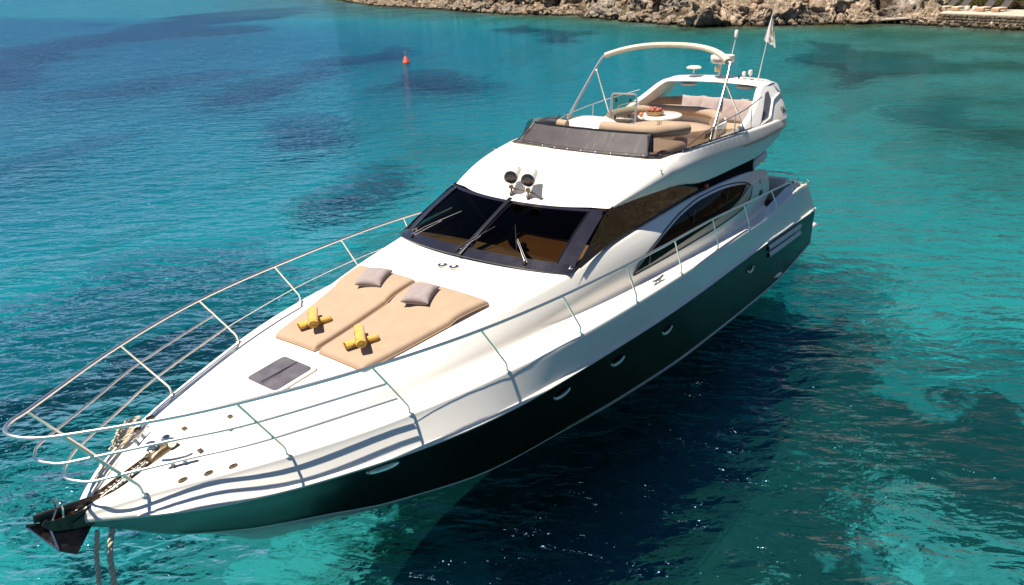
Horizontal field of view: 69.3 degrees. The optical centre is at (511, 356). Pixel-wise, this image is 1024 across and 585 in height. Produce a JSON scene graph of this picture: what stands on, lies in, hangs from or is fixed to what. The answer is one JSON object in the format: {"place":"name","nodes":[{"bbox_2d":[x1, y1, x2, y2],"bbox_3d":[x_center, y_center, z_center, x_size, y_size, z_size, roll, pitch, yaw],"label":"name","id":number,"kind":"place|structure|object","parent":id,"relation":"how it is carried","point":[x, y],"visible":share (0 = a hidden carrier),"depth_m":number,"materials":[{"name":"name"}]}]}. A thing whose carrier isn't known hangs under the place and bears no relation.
{"place":"outdoors","nodes":[
{"label":"outdoors","id":0,"kind":"place"},
{"bbox_2d":[0,0,1023,584],"bbox_3d":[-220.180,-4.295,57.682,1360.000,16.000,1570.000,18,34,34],"label":"water","id":1,"kind":"structure","parent":0,"point":[840,402],"depth_m":17.65,"materials":[{"name":"teal liquid"}]},
{"bbox_2d":[403,51,409,62],"bbox_3d":[-8.645,-24.203,60.339,0.623,1.292,0.620,18,34,34],"label":"mooring buoy","id":2,"kind":"object","parent":1,"relation":"on","point":[405,60],"visible":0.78,"depth_m":60.18,"materials":[{"name":"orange plastic"}]},
{"bbox_2d":[2,0,817,538],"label":"motor yacht","id":3,"kind":"object","parent":1,"relation":"on","point":[604,262],"visible":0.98,"depth_m":10.50,"materials":[{"name":"green paint"}]},
{"bbox_2d":[24,494,99,554],"bbox_3d":[-4.444,1.654,7.413,0.332,0.514,0.652,5,28,14],"label":"anchor","id":4,"kind":"object","parent":3,"relation":"on","point":[70,541],"visible":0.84,"depth_m":7.30,"materials":[{"name":"metal"}]},
{"bbox_2d":[93,529,101,584],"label":"mooring rope","id":5,"kind":"object","parent":3,"relation":"hanging from","point":[96,557],"visible":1,"depth_m":7.59,"materials":[{"name":"grey fabric"}]},
{"bbox_2d":[106,527,116,584],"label":"mooring rope","id":6,"kind":"object","parent":3,"relation":"hanging from","point":[110,561],"visible":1,"depth_m":7.63,"materials":[{"name":"beige fabric"}]},
{"bbox_2d":[96,416,139,478],"bbox_3d":[-4.341,1.019,8.106,0.200,0.269,1.013,-1,28,2],"label":"coiled rope","id":7,"kind":"object","parent":3,"relation":"on","point":[119,436],"visible":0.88,"depth_m":8.24,"materials":[{"name":"beige fabric"}]},
{"bbox_2d":[275,266,415,351],"bbox_3d":[-2.414,-0.752,10.355,1.249,0.399,1.937,18,34,34],"label":"sun pad","id":8,"kind":"object","parent":3,"relation":"on","point":[345,303],"visible":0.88,"depth_m":10.16,"materials":[{"name":"beige fabric"}]},
{"bbox_2d":[297,315,331,328],"bbox_3d":[-2.620,-0.460,9.844,0.440,0.097,0.122,-15,30,-23],"label":"rolled towel","id":9,"kind":"object","parent":8,"relation":"on","point":[321,320],"visible":0.77,"depth_m":9.82,"materials":[{"name":"yellow fabric"}]},
{"bbox_2d":[308,306,318,327],"bbox_3d":[-2.634,-0.534,9.799,0.137,0.109,0.520,-9,28,-12],"label":"rolled towel","id":10,"kind":"object","parent":9,"relation":"on","point":[313,317],"visible":1,"depth_m":9.68,"materials":[{"name":"yellow fabric"}]},
{"bbox_2d":[355,267,392,286],"bbox_3d":[-1.981,-1.143,10.621,0.400,0.162,0.460,6,37,15],"label":"pillow","id":11,"kind":"object","parent":8,"relation":"on","point":[372,277],"visible":1,"depth_m":10.50,"materials":[{"name":"grey fabric"}]},
{"bbox_2d":[319,281,488,371],"bbox_3d":[-1.381,-0.416,9.627,1.249,0.399,1.937,18,34,34],"label":"sun pad","id":12,"kind":"object","parent":3,"relation":"on","point":[396,325],"visible":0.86,"depth_m":9.58,"materials":[{"name":"beige fabric"}]},
{"bbox_2d":[343,334,379,348],"bbox_3d":[-1.885,-0.193,9.285,0.440,0.097,0.122,-15,30,-23],"label":"rolled towel","id":13,"kind":"object","parent":12,"relation":"on","point":[349,344],"visible":0.68,"depth_m":9.26,"materials":[{"name":"yellow fabric"}]},
{"bbox_2d":[353,324,366,347],"bbox_3d":[-1.899,-0.267,9.239,0.137,0.109,0.520,-9,28,-12],"label":"rolled towel","id":14,"kind":"object","parent":13,"relation":"on","point":[360,336],"visible":1,"depth_m":9.13,"materials":[{"name":"yellow fabric"}]},
{"bbox_2d":[400,283,439,304],"bbox_3d":[-1.239,-0.851,10.012,0.400,0.163,0.460,5,37,15],"label":"pillow","id":15,"kind":"object","parent":12,"relation":"on","point":[417,293],"visible":1,"depth_m":9.89,"materials":[{"name":"grey fabric"}]},
{"bbox_2d":[407,181,471,228],"bbox_3d":[-0.466,-3.206,13.787,0.210,0.615,4.104,18,34,34],"label":"saloon window","id":16,"kind":"structure","parent":3,"relation":"in","point":[462,186],"depth_m":12.89,"materials":[{"name":"glass"}]},
{"bbox_2d":[580,185,703,267],"bbox_3d":[2.147,-2.359,11.947,0.210,0.615,4.104,18,34,34],"label":"saloon window","id":17,"kind":"structure","parent":3,"relation":"in","point":[623,219],"depth_m":11.67,"materials":[{"name":"black glass"}]},
{"bbox_2d":[646,106,663,115],"bbox_3d":[2.838,-4.886,14.698,0.370,0.169,0.370,18,34,34],"label":"fruit basket","id":18,"kind":"object","parent":3,"relation":"on","point":[654,111],"visible":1,"depth_m":14.60,"materials":[{"name":"wicker"}]},
{"bbox_2d":[633,182,752,275],"bbox_3d":[3.334,-2.471,13.120,0.235,0.663,4.880,18,34,34],"label":"arc window","id":19,"kind":"structure","parent":3,"relation":"in","point":[719,202],"depth_m":13.02,"materials":[{"name":"black glass"}]},
{"bbox_2d":[682,94,706,106],"bbox_3d":[4.053,-5.618,16.661,0.560,0.540,0.198,15,10,30],"label":"flybridge pillow","id":20,"kind":"object","parent":3,"relation":"on","point":[692,100],"visible":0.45,"depth_m":16.57,"materials":[{"name":"grey fabric"}]},
{"bbox_2d":[700,95,722,109],"bbox_3d":[4.385,-5.510,16.427,0.560,0.540,0.198,22,14,39],"label":"flybridge pillow","id":21,"kind":"object","parent":3,"relation":"on","point":[710,102],"visible":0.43,"depth_m":16.32,"materials":[{"name":"grey fabric"}]},
{"bbox_2d":[722,98,748,122],"bbox_3d":[4.798,-5.317,16.025,0.560,0.540,0.198,13,9,27],"label":"flybridge pillow","id":22,"kind":"object","parent":3,"relation":"on","point":[728,109],"visible":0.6,"depth_m":15.97,"materials":[{"name":"grey fabric"}]},
{"bbox_2d":[736,99,752,123],"bbox_3d":[5.028,-5.214,15.806,0.198,0.540,0.560,5,19,-37],"label":"flybridge pillow","id":23,"kind":"object","parent":3,"relation":"on","point":[745,104],"visible":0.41,"depth_m":15.79,"materials":[{"name":"grey fabric"}]},
{"bbox_2d":[764,13,774,47],"bbox_3d":[5.401,-6.821,15.423,0.270,0.707,0.053,18,34,34],"label":"flag","id":24,"kind":"object","parent":3,"relation":"attached to","point":[770,34],"visible":1,"depth_m":15.47,"materials":[{"name":"white fabric"}]},
{"bbox_2d":[374,0,1023,27],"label":"hillside","id":25,"kind":"structure","parent":0,"point":[882,4],"depth_m":88.23,"materials":[{"name":"beige stone"}]},
{"bbox_2d":[415,0,424,7],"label":"boulder","id":26,"kind":"object","parent":25,"relation":"on","point":[418,5],"visible":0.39,"depth_m":157.22,"materials":[{"name":"stone"}]},
{"bbox_2d":[425,0,431,6],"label":"boulder","id":27,"kind":"object","parent":25,"relation":"on","point":[426,3],"visible":0.25,"depth_m":154.83,"materials":[{"name":"stone"}]},
{"bbox_2d":[430,0,441,7],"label":"boulder","id":28,"kind":"object","parent":25,"relation":"on","point":[434,2],"visible":0.42,"depth_m":151.37,"materials":[{"name":"stone"}]},
{"bbox_2d":[438,2,448,7],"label":"boulder","id":29,"kind":"object","parent":25,"relation":"on","point":[442,4],"visible":0.41,"depth_m":148.25,"materials":[{"name":"grey stone"}]},
{"bbox_2d":[450,1,462,9],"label":"boulder","id":30,"kind":"object","parent":25,"relation":"on","point":[457,4],"visible":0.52,"depth_m":141.25,"materials":[{"name":"grey stone"}]},
{"bbox_2d":[463,1,475,10],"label":"boulder","id":31,"kind":"object","parent":25,"relation":"on","point":[467,5],"visible":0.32,"depth_m":135.02,"materials":[{"name":"stone"}]},
{"bbox_2d":[472,2,481,11],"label":"boulder","id":32,"kind":"object","parent":25,"relation":"on","point":[476,4],"visible":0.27,"depth_m":132.46,"materials":[{"name":"grey stone"}]},
{"bbox_2d":[471,2,490,11],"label":"boulder","id":33,"kind":"object","parent":25,"relation":"on","point":[485,5],"visible":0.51,"depth_m":130.41,"materials":[{"name":"grey stone"}]},
{"bbox_2d":[492,3,502,11],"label":"boulder","id":34,"kind":"object","parent":25,"relation":"on","point":[496,7],"visible":0.37,"depth_m":126.50,"materials":[{"name":"stone"}]},
{"bbox_2d":[500,5,512,13],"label":"boulder","id":35,"kind":"object","parent":25,"relation":"on","point":[507,8],"visible":0.57,"depth_m":121.68,"materials":[{"name":"grey stone"}]},
{"bbox_2d":[517,0,527,4],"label":"boulder","id":36,"kind":"object","parent":25,"relation":"on","point":[523,2],"visible":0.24,"depth_m":122.72,"materials":[{"name":"stone"}]},
{"bbox_2d":[518,5,527,13],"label":"boulder","id":37,"kind":"object","parent":25,"relation":"on","point":[522,8],"visible":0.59,"depth_m":119.33,"materials":[{"name":"stone"}]},
{"bbox_2d":[527,2,541,13],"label":"boulder","id":38,"kind":"object","parent":25,"relation":"on","point":[534,6],"visible":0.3,"depth_m":117.86,"materials":[{"name":"stone"}]},
{"bbox_2d":[531,6,547,14],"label":"boulder","id":39,"kind":"object","parent":25,"relation":"on","point":[536,10],"visible":0.63,"depth_m":115.64,"materials":[{"name":"stone"}]},
{"bbox_2d":[542,0,560,4],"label":"boulder","id":40,"kind":"object","parent":25,"relation":"on","point":[547,2],"visible":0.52,"depth_m":115.68,"materials":[{"name":"stone"}]},
{"bbox_2d":[551,3,574,15],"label":"boulder","id":41,"kind":"object","parent":25,"relation":"on","point":[565,9],"visible":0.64,"depth_m":111.55,"materials":[{"name":"stone"}]},
{"bbox_2d":[567,0,578,3],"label":"boulder","id":42,"kind":"object","parent":25,"relation":"on","point":[573,1],"visible":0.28,"depth_m":113.34,"materials":[{"name":"brown stone"}]},
{"bbox_2d":[582,0,615,17],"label":"boulder","id":43,"kind":"object","parent":25,"relation":"on","point":[598,8],"visible":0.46,"depth_m":102.64,"materials":[{"name":"grey stone"}]},
{"bbox_2d":[604,7,623,19],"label":"boulder","id":44,"kind":"object","parent":25,"relation":"on","point":[611,13],"visible":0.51,"depth_m":98.55,"materials":[{"name":"grey stone"}]},
{"bbox_2d":[626,11,636,18],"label":"boulder","id":45,"kind":"object","parent":25,"relation":"on","point":[629,14],"visible":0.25,"depth_m":94.74,"materials":[{"name":"grey stone"}]},
{"bbox_2d":[630,0,651,9],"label":"boulder","id":46,"kind":"object","parent":25,"relation":"on","point":[641,3],"visible":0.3,"depth_m":96.33,"materials":[{"name":"grey stone"}]},
{"bbox_2d":[630,9,653,22],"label":"boulder","id":47,"kind":"object","parent":25,"relation":"on","point":[640,16],"visible":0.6,"depth_m":91.75,"materials":[{"name":"stone"}]},
{"bbox_2d":[644,13,661,22],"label":"boulder","id":48,"kind":"object","parent":25,"relation":"on","point":[651,17],"visible":0.51,"depth_m":90.08,"materials":[{"name":"grey stone"}]},
{"bbox_2d":[651,0,662,6],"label":"boulder","id":49,"kind":"object","parent":25,"relation":"on","point":[658,2],"visible":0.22,"depth_m":92.69,"materials":[{"name":"stone"}]},
{"bbox_2d":[661,0,674,13],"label":"boulder","id":50,"kind":"object","parent":25,"relation":"on","point":[667,4],"visible":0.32,"depth_m":90.14,"materials":[{"name":"grey stone"}]},
{"bbox_2d":[671,15,682,24],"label":"boulder","id":51,"kind":"object","parent":25,"relation":"on","point":[678,18],"visible":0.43,"depth_m":85.81,"materials":[{"name":"stone"}]},
{"bbox_2d":[674,0,688,10],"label":"boulder","id":52,"kind":"object","parent":25,"relation":"on","point":[679,4],"visible":0.3,"depth_m":88.05,"materials":[{"name":"grey stone"}]},
{"bbox_2d":[349,0,1023,30],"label":"rubble","id":53,"kind":"object","parent":25,"relation":"on","point":[839,19],"visible":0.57,"depth_m":91.28,"materials":[{"name":"stone"}]},
{"bbox_2d":[677,0,729,26],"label":"boulder","id":54,"kind":"object","parent":25,"relation":"on","point":[701,13],"visible":0.59,"depth_m":80.94,"materials":[{"name":"stone"}]},
{"bbox_2d":[720,0,757,25],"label":"boulder","id":55,"kind":"object","parent":25,"relation":"on","point":[736,10],"visible":0.35,"depth_m":81.23,"materials":[{"name":"stone"}]},
{"bbox_2d":[750,0,763,4],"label":"boulder","id":56,"kind":"object","parent":25,"relation":"on","point":[758,2],"visible":0.06,"depth_m":82.03,"materials":[{"name":"stone"}]},
{"bbox_2d":[749,9,771,24],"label":"boulder","id":57,"kind":"object","parent":25,"relation":"on","point":[759,15],"visible":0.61,"depth_m":79.49,"materials":[{"name":"stone"}]},
{"bbox_2d":[757,0,814,25],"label":"boulder","id":58,"kind":"object","parent":25,"relation":"on","point":[787,10],"visible":0.52,"depth_m":78.76,"materials":[{"name":"stone"}]},
{"bbox_2d":[795,14,814,24],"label":"boulder","id":59,"kind":"object","parent":25,"relation":"on","point":[806,19],"visible":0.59,"depth_m":78.56,"materials":[{"name":"grey stone"}]},
{"bbox_2d":[809,0,837,23],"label":"boulder","id":60,"kind":"object","parent":25,"relation":"on","point":[816,7],"visible":0.43,"depth_m":78.36,"materials":[{"name":"stone"}]},
{"bbox_2d":[817,12,834,23],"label":"boulder","id":61,"kind":"object","parent":25,"relation":"on","point":[825,16],"visible":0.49,"depth_m":78.19,"materials":[{"name":"grey stone"}]},
{"bbox_2d":[835,0,857,12],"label":"boulder","id":62,"kind":"object","parent":25,"relation":"on","point":[842,6],"visible":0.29,"depth_m":78.18,"materials":[{"name":"grey stone"}]},
{"bbox_2d":[846,9,874,23],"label":"boulder","id":63,"kind":"object","parent":25,"relation":"on","point":[867,14],"visible":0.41,"depth_m":77.03,"materials":[{"name":"stone"}]},
{"bbox_2d":[845,0,876,21],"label":"boulder","id":64,"kind":"object","parent":25,"relation":"on","point":[858,7],"visible":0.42,"depth_m":77.58,"materials":[{"name":"stone"}]},
{"bbox_2d":[875,4,905,22],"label":"boulder","id":65,"kind":"object","parent":25,"relation":"on","point":[891,11],"visible":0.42,"depth_m":76.41,"materials":[{"name":"grey stone"}]},
{"bbox_2d":[898,13,913,21],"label":"boulder","id":66,"kind":"object","parent":25,"relation":"on","point":[908,15],"visible":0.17,"depth_m":75.20,"materials":[{"name":"stone"}]},
{"bbox_2d":[891,0,938,12],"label":"boulder","id":67,"kind":"object","parent":25,"relation":"on","point":[916,5],"visible":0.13,"depth_m":76.18,"materials":[{"name":"grey stone"}]},
{"bbox_2d":[909,2,942,23],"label":"boulder","id":68,"kind":"object","parent":25,"relation":"on","point":[928,13],"visible":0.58,"depth_m":72.90,"materials":[{"name":"stone"}]},
{"bbox_2d":[938,14,1023,26],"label":"stone retaining wall","id":69,"kind":"structure","parent":25,"relation":"on","point":[981,20],"depth_m":68.83,"materials":[{"name":"beige stone"}]},
{"bbox_2d":[940,8,1023,22],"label":"terrace","id":70,"kind":"structure","parent":25,"relation":"on","point":[1009,12],"depth_m":70.08,"materials":[{"name":"concrete"}]},
{"bbox_2d":[938,0,948,8],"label":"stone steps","id":71,"kind":"structure","parent":70,"relation":"on","point":[942,2],"depth_m":76.84,"materials":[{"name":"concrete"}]},
{"bbox_2d":[941,0,958,9],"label":"sun lounger","id":72,"kind":"object","parent":70,"relation":"on","point":[952,3],"visible":0.69,"depth_m":74.58,"materials":[{"name":"beige"}]},
{"bbox_2d":[950,0,971,10],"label":"sun lounger","id":73,"kind":"object","parent":70,"relation":"on","point":[964,3],"visible":0.87,"depth_m":73.42,"materials":[{"name":"beige"}]},
{"bbox_2d":[969,0,994,8],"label":"shrub","id":74,"kind":"object","parent":70,"relation":"on","point":[975,3],"visible":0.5,"depth_m":73.92,"materials":[{"name":"plant"}]},
{"bbox_2d":[975,0,996,10],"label":"sun lounger","id":75,"kind":"object","parent":70,"relation":"on","point":[989,4],"visible":0.99,"depth_m":71.40,"materials":[{"name":"beige"}]},
{"bbox_2d":[986,0,1004,6],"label":"shrub","id":76,"kind":"object","parent":70,"relation":"on","point":[998,3],"visible":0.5,"depth_m":72.08,"materials":[{"name":"green plant"}]},
{"bbox_2d":[991,0,1013,11],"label":"sun lounger","id":77,"kind":"object","parent":70,"relation":"on","point":[1005,4],"visible":1,"depth_m":70.01,"materials":[{"name":"beige"}]},
{"bbox_2d":[1009,0,1021,8],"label":"shrub","id":78,"kind":"object","parent":70,"relation":"on","point":[1013,2],"visible":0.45,"depth_m":71.78,"materials":[{"name":"green plant"}]},
{"bbox_3d":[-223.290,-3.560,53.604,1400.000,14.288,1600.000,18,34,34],"label":"seabed","id":79,"kind":"structure","parent":0,"visible":0},
{"bbox_2d":[881,17,910,23],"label":"jetty","id":80,"kind":"object","parent":79,"relation":"on","point":[894,19],"visible":0.41,"depth_m":75.50,"materials":[{"name":"concrete"}]}
]}

